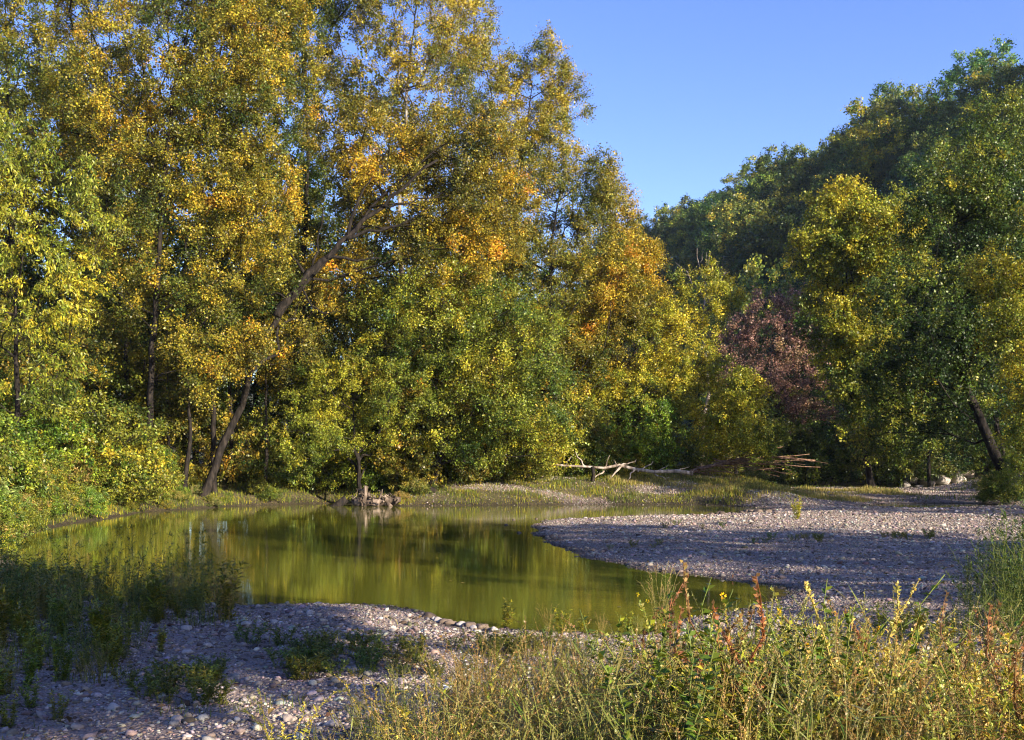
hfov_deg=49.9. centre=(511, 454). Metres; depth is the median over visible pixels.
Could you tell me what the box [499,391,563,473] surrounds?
bush
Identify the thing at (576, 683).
grass clump
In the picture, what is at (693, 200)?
tree
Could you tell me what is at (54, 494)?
shrub
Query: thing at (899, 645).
plumed weed
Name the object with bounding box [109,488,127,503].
shrub
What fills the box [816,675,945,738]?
plumed weed
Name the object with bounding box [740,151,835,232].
tree
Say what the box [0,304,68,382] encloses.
tree
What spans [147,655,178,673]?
creeping weed
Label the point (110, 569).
willow shrub
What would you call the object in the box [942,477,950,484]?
rock
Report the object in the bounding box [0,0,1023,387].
sky
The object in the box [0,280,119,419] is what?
tree
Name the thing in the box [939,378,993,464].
shrub
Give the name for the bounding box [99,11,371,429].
tree
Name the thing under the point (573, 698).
grass clump
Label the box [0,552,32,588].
green weed
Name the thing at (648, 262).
tree
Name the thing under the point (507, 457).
bush
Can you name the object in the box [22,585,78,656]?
willow shrub
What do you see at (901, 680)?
plumed weed
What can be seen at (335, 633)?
creeping weed
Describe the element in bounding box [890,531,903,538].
creeping weed
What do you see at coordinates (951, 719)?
plumed weed
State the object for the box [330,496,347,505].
fallen log
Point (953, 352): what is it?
tree
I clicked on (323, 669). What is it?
creeping weed
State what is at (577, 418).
tree
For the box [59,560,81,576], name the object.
green weed
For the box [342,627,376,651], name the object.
creeping weed
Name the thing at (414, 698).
grass clump
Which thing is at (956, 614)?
green weed
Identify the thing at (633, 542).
creeping weed
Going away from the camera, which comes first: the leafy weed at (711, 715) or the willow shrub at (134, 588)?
the leafy weed at (711, 715)
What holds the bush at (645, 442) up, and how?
on the ground at (270, 674)
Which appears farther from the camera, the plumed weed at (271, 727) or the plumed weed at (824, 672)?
the plumed weed at (271, 727)
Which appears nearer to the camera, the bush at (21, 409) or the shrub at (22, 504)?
the shrub at (22, 504)
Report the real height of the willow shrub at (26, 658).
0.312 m
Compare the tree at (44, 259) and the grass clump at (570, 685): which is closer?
the grass clump at (570, 685)
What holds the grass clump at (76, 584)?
on the ground at (270, 674)
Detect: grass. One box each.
[0,595,520,739]
[20,464,821,532]
[604,465,923,502]
[768,471,1021,501]
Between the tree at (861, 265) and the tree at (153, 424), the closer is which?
the tree at (153, 424)
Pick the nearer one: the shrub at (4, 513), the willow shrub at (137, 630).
the willow shrub at (137, 630)
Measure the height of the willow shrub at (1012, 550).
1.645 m
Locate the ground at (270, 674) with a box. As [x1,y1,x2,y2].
[0,456,1023,739]
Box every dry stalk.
[602,632,653,712]
[620,607,662,685]
[636,572,695,684]
[672,573,770,722]
[673,605,717,724]
[679,559,782,731]
[831,608,868,712]
[938,590,1000,734]
[959,605,1023,714]
[969,599,1023,739]
[985,603,1023,725]
[990,604,1023,684]
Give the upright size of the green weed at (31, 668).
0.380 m
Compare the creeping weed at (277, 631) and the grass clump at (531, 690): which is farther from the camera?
the creeping weed at (277, 631)
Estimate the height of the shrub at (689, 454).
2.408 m
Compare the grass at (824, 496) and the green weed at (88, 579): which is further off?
the grass at (824, 496)
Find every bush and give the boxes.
[0,379,57,424]
[0,379,62,424]
[0,385,113,468]
[0,388,63,467]
[21,391,88,423]
[22,423,71,454]
[35,389,169,505]
[53,429,116,483]
[70,400,185,505]
[221,388,323,489]
[228,416,306,486]
[282,441,369,490]
[298,400,390,488]
[335,434,400,490]
[385,430,451,481]
[428,427,467,477]
[433,425,503,480]
[445,418,548,476]
[461,425,526,481]
[474,399,565,481]
[474,409,549,478]
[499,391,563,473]
[546,400,604,476]
[553,425,600,474]
[555,427,621,476]
[566,398,633,477]
[584,430,627,476]
[594,394,691,474]
[607,407,675,472]
[619,427,673,474]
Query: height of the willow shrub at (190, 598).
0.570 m
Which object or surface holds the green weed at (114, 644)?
on the ground at (270, 674)
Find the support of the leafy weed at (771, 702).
on the ground at (270, 674)
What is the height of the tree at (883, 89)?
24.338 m
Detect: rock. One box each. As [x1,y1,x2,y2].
[107,702,119,710]
[171,715,182,720]
[180,625,191,629]
[181,648,193,654]
[203,642,212,647]
[220,677,234,683]
[241,621,251,625]
[282,713,297,721]
[306,610,314,614]
[324,719,341,727]
[422,612,435,617]
[433,617,441,621]
[439,618,452,623]
[444,620,454,624]
[456,621,464,626]
[464,622,475,627]
[476,624,488,628]
[898,475,917,483]
[920,480,934,484]
[931,475,946,484]
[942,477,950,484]
[949,474,966,482]
[963,471,974,477]
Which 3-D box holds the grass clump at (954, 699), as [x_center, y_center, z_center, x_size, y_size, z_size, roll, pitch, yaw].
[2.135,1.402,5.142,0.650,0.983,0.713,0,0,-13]
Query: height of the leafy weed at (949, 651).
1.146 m
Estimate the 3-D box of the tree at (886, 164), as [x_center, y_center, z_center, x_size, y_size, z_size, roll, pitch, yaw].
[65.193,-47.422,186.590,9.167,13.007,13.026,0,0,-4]
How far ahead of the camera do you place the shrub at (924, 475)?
87.21 m
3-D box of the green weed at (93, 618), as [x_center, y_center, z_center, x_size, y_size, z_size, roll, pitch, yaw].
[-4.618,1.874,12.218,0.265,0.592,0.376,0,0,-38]
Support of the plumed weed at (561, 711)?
on the ground at (270, 674)
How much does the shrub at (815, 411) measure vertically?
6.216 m
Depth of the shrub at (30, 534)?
26.42 m
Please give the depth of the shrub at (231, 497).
51.60 m
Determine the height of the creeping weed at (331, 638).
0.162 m
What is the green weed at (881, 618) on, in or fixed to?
on the ground at (270, 674)
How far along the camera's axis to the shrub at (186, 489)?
49.87 m
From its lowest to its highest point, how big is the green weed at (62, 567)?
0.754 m
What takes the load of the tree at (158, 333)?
on the ground at (270, 674)
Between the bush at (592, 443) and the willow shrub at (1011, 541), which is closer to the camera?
the willow shrub at (1011, 541)
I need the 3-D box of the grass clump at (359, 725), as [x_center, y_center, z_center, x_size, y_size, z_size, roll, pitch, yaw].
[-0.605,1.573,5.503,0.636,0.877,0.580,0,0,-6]
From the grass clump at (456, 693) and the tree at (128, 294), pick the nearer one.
the grass clump at (456, 693)
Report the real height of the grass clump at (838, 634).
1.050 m
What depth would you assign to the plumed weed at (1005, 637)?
5.15 m
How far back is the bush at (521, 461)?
56.40 m
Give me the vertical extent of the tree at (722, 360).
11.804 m
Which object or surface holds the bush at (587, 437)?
on the ground at (270, 674)
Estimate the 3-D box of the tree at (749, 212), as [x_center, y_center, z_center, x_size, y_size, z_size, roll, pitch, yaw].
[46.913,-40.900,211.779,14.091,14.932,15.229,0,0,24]
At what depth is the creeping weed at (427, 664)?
10.95 m
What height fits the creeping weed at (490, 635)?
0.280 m
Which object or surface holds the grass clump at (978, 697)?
on the ground at (270, 674)
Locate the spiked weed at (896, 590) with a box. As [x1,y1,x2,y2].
[804,578,926,738]
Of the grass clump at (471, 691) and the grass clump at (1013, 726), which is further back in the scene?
the grass clump at (471, 691)
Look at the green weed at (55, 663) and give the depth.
10.19 m
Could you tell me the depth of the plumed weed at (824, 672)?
5.45 m
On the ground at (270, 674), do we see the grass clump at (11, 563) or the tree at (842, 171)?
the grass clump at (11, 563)
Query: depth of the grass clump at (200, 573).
17.48 m
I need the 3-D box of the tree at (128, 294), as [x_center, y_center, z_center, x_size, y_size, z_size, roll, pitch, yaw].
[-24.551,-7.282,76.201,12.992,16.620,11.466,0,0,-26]
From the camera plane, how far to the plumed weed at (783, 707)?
5.78 m
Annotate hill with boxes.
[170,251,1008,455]
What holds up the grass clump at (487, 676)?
on the ground at (270, 674)
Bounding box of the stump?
[590,466,595,481]
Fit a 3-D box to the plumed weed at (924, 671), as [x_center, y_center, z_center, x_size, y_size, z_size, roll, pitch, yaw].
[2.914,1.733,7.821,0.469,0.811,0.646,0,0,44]
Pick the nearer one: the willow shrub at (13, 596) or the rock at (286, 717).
the rock at (286, 717)
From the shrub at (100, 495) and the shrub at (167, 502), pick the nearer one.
the shrub at (100, 495)
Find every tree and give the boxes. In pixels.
[0,0,91,312]
[0,0,174,422]
[0,0,183,358]
[0,7,65,337]
[0,12,106,317]
[0,54,229,374]
[0,62,80,347]
[0,86,135,433]
[0,270,76,366]
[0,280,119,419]
[0,302,131,421]
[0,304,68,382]
[0,338,40,394]
[0,353,13,384]
[2,302,175,425]
[2,361,34,401]
[7,214,186,391]
[14,210,75,323]
[21,296,181,454]
[24,260,170,417]
[31,0,309,486]
[32,46,323,466]
[85,238,249,420]
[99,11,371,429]
[108,340,279,484]
[114,370,180,448]
[115,349,205,451]
[117,263,189,435]
[141,264,214,473]
[143,278,213,443]
[144,211,299,451]
[144,245,252,461]
[145,334,272,471]
[149,242,224,492]
[150,0,335,492]
[152,374,257,477]
[176,147,412,415]
[186,269,247,475]
[198,74,551,498]
[213,268,278,483]
[214,0,453,364]
[223,279,330,429]
[224,229,369,430]
[233,261,308,492]
[254,349,351,468]
[263,0,411,440]
[267,247,386,400]
[272,356,362,440]
[273,328,452,495]
[280,281,398,421]
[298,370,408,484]
[299,0,502,321]
[326,231,482,359]
[334,127,498,364]
[338,302,511,483]
[341,245,589,493]
[350,344,383,392]
[355,304,477,455]
[390,132,650,476]
[390,154,546,364]
[433,15,600,279]
[434,338,565,417]
[439,200,580,376]
[490,283,602,423]
[500,257,617,413]
[501,317,591,406]
[530,365,603,455]
[540,165,678,425]
[545,452,692,480]
[556,250,757,442]
[568,300,645,424]
[575,230,607,258]
[576,276,618,305]
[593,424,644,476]
[612,382,682,468]
[616,321,654,351]
[622,219,651,240]
[622,360,689,435]
[633,412,688,463]
[634,243,678,277]
[635,201,670,244]
[641,248,699,312]
[641,285,677,336]
[645,194,707,248]
[645,254,687,291]
[648,288,693,341]
[649,311,692,355]
[654,415,687,469]
[655,337,746,438]
[656,203,683,249]
[658,408,693,466]
[659,211,715,266]
[660,345,715,400]
[663,292,726,350]
[667,387,725,464]
[669,189,718,222]
[669,255,707,288]
[670,271,701,315]
[672,227,727,275]
[673,228,693,249]
[677,271,739,311]
[679,191,721,231]
[680,248,703,276]
[681,251,729,465]
[683,362,794,474]
[686,185,743,228]
[688,276,790,370]
[688,341,768,422]
[689,211,782,274]
[690,253,807,379]
[696,191,801,264]
[702,281,843,443]
[710,316,810,398]
[716,222,781,285]
[717,170,746,196]
[720,183,749,207]
[725,169,796,229]
[726,177,770,224]
[727,208,753,244]
[730,253,800,300]
[734,142,815,190]
[737,264,797,319]
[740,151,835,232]
[744,196,841,286]
[747,130,851,205]
[753,309,843,422]
[763,214,814,277]
[772,254,840,320]
[782,173,947,487]
[782,330,864,418]
[790,151,816,190]
[794,170,854,213]
[797,280,915,432]
[798,202,835,248]
[803,144,833,169]
[803,289,856,337]
[804,156,867,198]
[808,136,853,180]
[809,194,944,300]
[816,120,906,190]
[831,77,937,138]
[836,93,927,192]
[836,187,934,268]
[837,173,997,482]
[838,91,919,184]
[839,115,1023,493]
[860,308,1000,486]
[863,113,942,189]
[868,134,922,195]
[869,183,890,196]
[878,150,924,197]
[887,251,952,278]
[888,150,962,249]
[891,123,959,184]
[893,275,1006,404]
[896,81,1023,469]
[897,80,951,121]
[905,87,1020,188]
[915,34,1022,130]
[917,107,969,146]
[917,280,1023,469]
[919,245,1008,406]
[921,99,965,127]
[931,53,1023,134]
[931,239,1022,392]
[936,120,1023,228]
[955,191,1023,494]
[972,294,1023,456]
[975,211,1023,250]
[985,99,1023,144]
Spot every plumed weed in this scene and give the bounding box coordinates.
[227,687,349,739]
[334,674,429,739]
[354,706,469,739]
[363,700,401,739]
[391,701,498,739]
[394,652,531,739]
[409,638,478,726]
[450,629,509,706]
[457,723,518,739]
[459,682,577,739]
[460,707,551,739]
[494,671,605,739]
[529,631,673,739]
[587,600,818,739]
[588,633,748,725]
[636,651,761,727]
[657,665,794,739]
[661,647,857,739]
[665,601,828,711]
[667,664,765,739]
[670,685,845,739]
[679,632,823,738]
[693,596,761,655]
[714,619,838,722]
[714,694,871,739]
[728,623,804,682]
[736,648,893,739]
[747,585,867,667]
[754,682,872,737]
[757,624,886,713]
[771,611,843,656]
[776,614,843,686]
[778,652,953,739]
[797,633,935,735]
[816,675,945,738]
[821,663,971,739]
[822,644,985,724]
[848,607,973,716]
[860,629,952,688]
[866,664,1008,739]
[888,648,1020,739]
[894,641,964,721]
[902,636,1006,727]
[906,702,1019,739]
[911,639,1001,739]
[919,675,1023,739]
[922,684,1010,735]
[923,633,1011,732]
[955,632,1023,739]
[965,669,1023,739]
[981,665,1023,739]
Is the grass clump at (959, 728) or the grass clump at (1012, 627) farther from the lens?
the grass clump at (1012, 627)
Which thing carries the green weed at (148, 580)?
on the ground at (270, 674)
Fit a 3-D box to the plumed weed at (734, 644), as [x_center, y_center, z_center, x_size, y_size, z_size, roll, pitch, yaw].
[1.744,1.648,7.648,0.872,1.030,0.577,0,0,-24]
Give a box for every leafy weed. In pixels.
[4,561,23,593]
[9,618,27,648]
[9,649,25,673]
[10,560,45,596]
[39,552,71,585]
[41,560,72,593]
[87,650,106,683]
[108,620,133,658]
[137,611,153,640]
[578,589,738,739]
[586,586,695,732]
[605,577,756,739]
[606,662,738,739]
[625,611,735,708]
[654,603,816,739]
[695,624,814,739]
[701,654,781,737]
[719,617,893,739]
[731,638,862,732]
[750,647,835,737]
[753,581,889,739]
[764,574,945,739]
[769,587,869,704]
[823,605,947,714]
[832,632,969,735]
[912,614,1023,739]
[923,598,1009,675]
[941,624,1021,731]
[1000,711,1020,739]
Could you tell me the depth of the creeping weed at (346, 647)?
12.03 m
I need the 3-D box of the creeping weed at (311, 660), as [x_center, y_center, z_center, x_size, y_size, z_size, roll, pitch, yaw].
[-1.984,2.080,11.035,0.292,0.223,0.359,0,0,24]
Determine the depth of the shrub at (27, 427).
42.64 m
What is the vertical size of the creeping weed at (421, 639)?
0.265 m
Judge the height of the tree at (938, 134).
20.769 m
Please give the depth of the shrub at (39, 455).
40.59 m
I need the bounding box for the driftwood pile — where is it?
[348,485,400,505]
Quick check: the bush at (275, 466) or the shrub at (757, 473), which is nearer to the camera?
the bush at (275, 466)
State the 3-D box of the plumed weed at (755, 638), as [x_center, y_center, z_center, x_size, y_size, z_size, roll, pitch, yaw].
[1.421,1.492,6.725,0.998,1.254,0.725,0,0,22]
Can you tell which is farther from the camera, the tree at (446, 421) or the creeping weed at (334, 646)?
the tree at (446, 421)
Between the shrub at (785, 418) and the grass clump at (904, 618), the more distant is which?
the shrub at (785, 418)
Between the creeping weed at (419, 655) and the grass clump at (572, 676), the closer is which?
the grass clump at (572, 676)
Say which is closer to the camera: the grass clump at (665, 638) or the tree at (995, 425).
the grass clump at (665, 638)
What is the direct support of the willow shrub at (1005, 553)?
on the ground at (270, 674)
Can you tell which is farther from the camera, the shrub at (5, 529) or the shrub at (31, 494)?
the shrub at (31, 494)
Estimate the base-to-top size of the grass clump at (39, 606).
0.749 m
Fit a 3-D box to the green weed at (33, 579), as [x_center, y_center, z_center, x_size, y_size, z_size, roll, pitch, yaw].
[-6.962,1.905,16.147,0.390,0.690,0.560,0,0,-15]
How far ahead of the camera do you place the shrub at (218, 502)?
50.14 m
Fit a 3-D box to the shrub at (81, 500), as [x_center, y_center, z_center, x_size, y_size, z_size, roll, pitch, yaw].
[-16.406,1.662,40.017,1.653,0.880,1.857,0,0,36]
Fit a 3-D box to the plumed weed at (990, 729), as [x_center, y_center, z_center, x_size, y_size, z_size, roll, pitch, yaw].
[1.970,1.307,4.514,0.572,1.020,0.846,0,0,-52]
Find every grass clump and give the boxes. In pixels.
[0,549,22,589]
[0,562,31,625]
[0,634,16,668]
[0,658,21,688]
[1,545,25,592]
[23,565,58,619]
[34,573,75,629]
[54,561,92,621]
[72,653,92,680]
[86,572,100,601]
[90,642,109,668]
[119,558,143,596]
[140,559,179,601]
[157,557,191,599]
[161,555,197,612]
[183,553,211,591]
[195,555,249,619]
[311,708,403,739]
[314,723,382,739]
[331,685,422,739]
[341,687,367,731]
[344,698,379,738]
[350,683,440,739]
[355,660,506,739]
[357,688,485,739]
[361,663,531,739]
[361,711,371,733]
[372,674,480,739]
[379,656,420,723]
[380,679,425,739]
[384,666,470,739]
[385,704,505,739]
[389,703,509,739]
[403,629,536,738]
[414,657,499,739]
[425,672,573,739]
[429,663,538,739]
[431,652,565,739]
[433,633,507,724]
[438,613,580,738]
[440,653,515,734]
[441,639,519,737]
[442,650,481,699]
[445,663,510,722]
[450,642,492,714]
[455,703,577,739]
[464,622,530,711]
[465,691,545,739]
[473,703,551,739]
[476,639,647,739]
[477,660,635,739]
[482,654,593,736]
[489,629,562,735]
[489,655,602,736]
[493,677,551,739]
[493,682,582,739]
[500,637,577,728]
[506,624,574,706]
[509,613,596,689]
[510,635,648,739]
[510,672,563,732]
[518,626,634,739]
[530,634,591,697]
[530,662,622,739]
[537,603,558,631]
[539,632,680,739]
[540,664,652,739]
[544,625,615,732]
[548,613,703,739]
[548,632,602,686]
[548,649,616,715]
[551,658,700,739]
[556,643,665,721]
[558,642,660,737]
[558,692,623,739]
[560,658,593,692]
[561,641,613,726]
[563,624,685,739]
[574,641,723,739]
[574,645,697,738]
[577,662,717,739]
[590,648,698,738]
[593,614,708,711]
[595,615,607,635]
[602,626,695,739]
[611,623,697,715]
[614,640,712,730]
[624,671,729,739]
[633,561,682,628]
[635,639,778,739]
[637,643,821,739]
[655,612,702,678]
[663,591,799,731]
[678,640,869,739]
[697,579,861,728]
[698,622,856,739]
[699,618,801,731]
[737,632,879,737]
[739,636,931,739]
[756,620,879,736]
[761,671,923,739]
[763,672,878,739]
[772,599,957,739]
[789,601,879,666]
[789,611,871,734]
[801,650,953,739]
[815,646,922,711]
[818,668,983,739]
[819,626,906,691]
[821,588,956,736]
[821,618,883,660]
[825,644,990,739]
[830,659,956,739]
[876,650,1011,739]
[877,634,986,731]
[892,693,1006,739]
[899,624,973,734]
[899,646,1023,739]
[906,596,1021,734]
[929,623,1023,735]
[929,663,1016,737]
[931,654,1015,738]
[942,688,1023,739]
[944,655,1022,716]
[945,641,1023,736]
[952,629,1003,708]
[956,684,1023,739]
[980,676,1023,739]
[991,603,1023,696]
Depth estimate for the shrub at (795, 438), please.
87.38 m
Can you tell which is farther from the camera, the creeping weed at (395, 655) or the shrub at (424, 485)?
the shrub at (424, 485)
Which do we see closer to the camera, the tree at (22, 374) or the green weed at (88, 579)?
the green weed at (88, 579)
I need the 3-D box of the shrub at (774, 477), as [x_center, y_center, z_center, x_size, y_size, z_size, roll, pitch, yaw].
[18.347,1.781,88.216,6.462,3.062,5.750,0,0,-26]
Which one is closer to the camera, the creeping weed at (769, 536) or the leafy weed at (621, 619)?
the leafy weed at (621, 619)
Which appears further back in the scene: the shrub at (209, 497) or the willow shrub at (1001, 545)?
the shrub at (209, 497)
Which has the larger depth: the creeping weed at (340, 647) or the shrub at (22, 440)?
the shrub at (22, 440)
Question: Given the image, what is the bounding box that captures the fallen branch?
[678,446,822,476]
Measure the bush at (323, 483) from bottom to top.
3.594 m
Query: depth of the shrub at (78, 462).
42.87 m
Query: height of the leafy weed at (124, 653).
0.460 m
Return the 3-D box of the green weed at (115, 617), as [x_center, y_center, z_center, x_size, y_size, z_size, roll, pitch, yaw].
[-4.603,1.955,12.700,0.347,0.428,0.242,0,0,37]
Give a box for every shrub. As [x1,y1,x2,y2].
[0,409,58,482]
[0,416,41,491]
[0,418,22,492]
[0,428,58,501]
[0,446,18,502]
[0,474,24,498]
[0,487,14,510]
[0,504,9,533]
[0,507,28,558]
[0,520,29,539]
[0,530,22,596]
[0,535,13,554]
[0,540,56,627]
[0,541,26,585]
[1,416,36,462]
[1,490,37,514]
[2,520,33,550]
[3,494,42,526]
[3,495,20,505]
[3,537,21,553]
[5,492,55,511]
[5,579,23,622]
[6,417,53,462]
[7,461,61,498]
[10,482,55,508]
[11,498,51,520]
[13,484,52,511]
[14,507,42,521]
[18,508,50,534]
[19,643,31,669]
[20,445,60,474]
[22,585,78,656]
[24,546,60,581]
[25,420,98,466]
[26,464,72,506]
[32,415,132,487]
[32,416,101,458]
[32,532,98,617]
[36,486,65,515]
[38,539,115,645]
[40,459,94,484]
[41,438,97,485]
[42,442,85,482]
[42,501,62,517]
[43,484,79,514]
[44,458,88,500]
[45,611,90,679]
[47,493,78,510]
[48,424,126,487]
[49,471,79,495]
[52,451,117,489]
[56,423,104,460]
[58,492,95,511]
[63,484,93,510]
[68,485,109,505]
[75,488,110,515]
[80,555,124,620]
[85,469,124,501]
[87,469,127,505]
[91,543,125,598]
[98,493,124,503]
[104,522,162,611]
[105,590,125,620]
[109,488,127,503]
[112,564,145,609]
[113,567,137,599]
[120,497,138,506]
[121,563,151,619]
[121,611,147,649]
[125,500,141,510]
[131,483,145,496]
[133,564,174,603]
[142,529,189,605]
[145,597,163,623]
[148,445,182,489]
[149,464,187,488]
[151,447,196,487]
[159,496,176,508]
[163,570,190,611]
[164,529,212,607]
[166,468,189,485]
[169,485,194,497]
[169,491,192,500]
[171,525,237,620]
[175,592,187,618]
[177,583,202,624]
[183,561,215,613]
[188,485,202,493]
[203,494,217,501]
[205,498,226,506]
[221,492,233,502]
[246,475,272,494]
[255,483,287,501]
[303,459,351,488]
[376,461,419,491]
[382,437,447,491]
[393,490,412,501]
[400,478,437,493]
[454,452,498,483]
[475,438,520,481]
[477,437,524,477]
[580,453,617,473]
[589,437,635,475]
[675,430,704,465]
[684,392,794,468]
[684,444,725,468]
[699,394,802,484]
[699,452,753,472]
[707,392,817,483]
[716,464,790,483]
[741,467,770,480]
[742,384,814,471]
[765,418,849,484]
[766,420,801,474]
[775,469,815,484]
[776,462,830,484]
[777,429,833,471]
[782,411,831,458]
[783,440,837,482]
[788,403,845,452]
[803,417,872,480]
[812,431,871,479]
[817,393,918,484]
[824,403,877,484]
[837,420,921,485]
[859,451,944,483]
[873,455,941,480]
[877,452,933,484]
[878,436,959,483]
[907,412,970,481]
[913,446,971,480]
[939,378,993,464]
[941,584,976,636]
[942,553,995,629]
[943,556,994,623]
[945,528,1015,634]
[946,409,978,458]
[955,570,1013,643]
[957,527,1022,630]
[960,451,992,470]
[961,407,1018,468]
[961,475,997,491]
[968,421,1023,479]
[968,511,1023,639]
[968,516,1021,621]
[969,444,992,472]
[972,487,1010,503]
[972,552,1023,648]
[974,524,1023,646]
[976,466,1023,503]
[978,498,1023,628]
[980,469,1023,504]
[980,516,1023,614]
[984,447,1023,497]
[984,504,1023,603]
[991,516,1023,592]
[991,532,1023,635]
[998,531,1023,634]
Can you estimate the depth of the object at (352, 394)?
55.05 m
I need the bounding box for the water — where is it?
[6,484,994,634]
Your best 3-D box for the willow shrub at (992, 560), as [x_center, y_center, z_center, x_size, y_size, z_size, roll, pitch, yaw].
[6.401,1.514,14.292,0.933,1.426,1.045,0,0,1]
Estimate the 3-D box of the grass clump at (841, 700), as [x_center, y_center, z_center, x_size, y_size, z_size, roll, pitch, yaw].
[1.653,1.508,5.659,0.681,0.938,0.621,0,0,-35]
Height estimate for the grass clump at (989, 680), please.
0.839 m
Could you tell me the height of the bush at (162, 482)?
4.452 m
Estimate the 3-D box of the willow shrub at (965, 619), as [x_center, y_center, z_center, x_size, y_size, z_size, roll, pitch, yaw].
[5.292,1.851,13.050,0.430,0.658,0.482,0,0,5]
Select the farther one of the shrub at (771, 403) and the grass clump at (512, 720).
the shrub at (771, 403)
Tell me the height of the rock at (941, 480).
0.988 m
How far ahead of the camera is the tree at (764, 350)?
107.36 m
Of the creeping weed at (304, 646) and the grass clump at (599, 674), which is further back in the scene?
the creeping weed at (304, 646)
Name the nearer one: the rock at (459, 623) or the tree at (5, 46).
the rock at (459, 623)
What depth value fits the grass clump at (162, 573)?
16.46 m
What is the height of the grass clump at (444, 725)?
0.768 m
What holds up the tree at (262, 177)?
on the ground at (270, 674)
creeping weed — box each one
[107,665,141,687]
[125,675,161,697]
[141,661,180,692]
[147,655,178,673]
[147,682,181,703]
[149,667,188,694]
[151,661,183,680]
[161,670,181,689]
[169,658,205,681]
[178,674,220,703]
[180,666,207,687]
[182,660,221,682]
[186,668,214,686]
[186,681,219,704]
[190,674,237,704]
[191,653,231,680]
[195,657,222,670]
[201,664,225,681]
[233,629,250,640]
[234,619,270,643]
[262,644,296,667]
[269,624,298,644]
[271,636,286,645]
[278,646,314,667]
[282,669,296,678]
[284,651,321,679]
[284,652,325,679]
[287,638,297,646]
[290,644,330,671]
[291,658,313,675]
[293,636,319,653]
[294,643,321,655]
[301,629,316,636]
[302,650,328,671]
[303,631,332,648]
[306,632,325,648]
[312,638,350,664]
[318,640,341,654]
[318,662,335,672]
[319,627,340,639]
[319,656,349,676]
[321,635,336,648]
[333,639,355,654]
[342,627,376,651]
[345,666,363,676]
[349,645,384,672]
[352,629,383,651]
[353,641,384,661]
[358,651,380,667]
[359,646,384,662]
[374,635,408,659]
[382,645,416,666]
[385,663,407,678]
[391,655,418,673]
[395,634,425,660]
[399,633,429,655]
[410,648,428,663]
[413,657,433,670]
[426,665,445,676]
[430,659,447,672]
[444,636,465,649]
[470,633,503,655]
[471,630,505,646]
[473,637,504,656]
[489,651,526,673]
[499,630,534,653]
[500,634,524,652]
[510,663,528,677]
[515,635,544,653]
[518,627,555,648]
[530,631,556,650]
[558,635,582,652]
[583,635,609,656]
[628,539,639,546]
[766,532,777,539]
[812,533,822,541]
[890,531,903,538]
[904,533,913,539]
[922,531,933,538]
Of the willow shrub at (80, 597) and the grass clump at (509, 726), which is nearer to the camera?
the grass clump at (509, 726)
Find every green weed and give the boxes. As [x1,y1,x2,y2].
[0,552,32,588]
[0,583,11,635]
[0,623,9,648]
[0,648,16,694]
[0,661,15,701]
[0,690,19,727]
[7,592,27,628]
[9,557,47,599]
[10,599,36,647]
[12,552,42,571]
[12,620,49,668]
[12,674,41,707]
[20,621,36,653]
[20,647,38,686]
[21,557,46,601]
[24,631,38,656]
[27,562,51,606]
[32,568,53,616]
[33,564,71,611]
[44,593,68,633]
[47,581,83,642]
[47,688,74,720]
[50,636,67,655]
[51,640,76,680]
[53,634,64,656]
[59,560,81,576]
[69,566,93,602]
[73,650,84,671]
[83,596,115,640]
[87,599,109,648]
[87,601,111,633]
[89,620,123,659]
[91,561,113,598]
[95,621,129,660]
[96,585,117,613]
[101,608,122,637]
[101,631,125,666]
[108,616,133,655]
[109,590,124,615]
[129,569,164,613]
[132,608,141,630]
[135,597,149,621]
[145,561,171,620]
[151,599,163,622]
[156,624,167,651]
[167,584,188,617]
[189,578,204,609]
[208,559,249,619]
[501,598,515,626]
[552,607,572,633]
[578,614,588,629]
[615,610,635,635]
[786,495,802,518]
[870,602,891,635]
[889,611,907,640]
[891,604,911,628]
[908,602,931,636]
[924,618,943,645]
[932,610,957,639]
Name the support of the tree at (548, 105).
on the ground at (270, 674)
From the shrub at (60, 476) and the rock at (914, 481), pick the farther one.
the rock at (914, 481)
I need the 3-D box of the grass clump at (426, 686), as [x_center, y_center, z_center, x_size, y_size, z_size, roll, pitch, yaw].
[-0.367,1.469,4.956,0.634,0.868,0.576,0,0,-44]
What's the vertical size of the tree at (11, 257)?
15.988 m
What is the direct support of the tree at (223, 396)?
on the ground at (270, 674)
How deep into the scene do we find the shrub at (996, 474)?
52.57 m
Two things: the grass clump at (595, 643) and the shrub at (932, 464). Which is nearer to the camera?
the grass clump at (595, 643)
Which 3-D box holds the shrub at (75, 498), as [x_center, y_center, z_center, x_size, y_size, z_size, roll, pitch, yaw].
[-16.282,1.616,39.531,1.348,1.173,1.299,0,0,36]
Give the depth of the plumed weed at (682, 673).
5.13 m
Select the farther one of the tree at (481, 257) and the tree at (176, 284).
the tree at (481, 257)
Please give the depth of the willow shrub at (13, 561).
17.02 m
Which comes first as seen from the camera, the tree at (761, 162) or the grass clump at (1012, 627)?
the grass clump at (1012, 627)
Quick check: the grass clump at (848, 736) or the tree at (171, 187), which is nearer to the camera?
the grass clump at (848, 736)
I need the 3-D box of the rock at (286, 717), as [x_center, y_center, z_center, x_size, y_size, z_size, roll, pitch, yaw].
[-1.733,2.054,8.573,0.119,0.078,0.080,0,0,-2]
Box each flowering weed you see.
[636,593,702,661]
[661,610,723,675]
[720,592,808,723]
[831,611,881,705]
[964,633,1008,683]
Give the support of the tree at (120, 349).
on the ground at (270, 674)
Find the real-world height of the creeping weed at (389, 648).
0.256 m

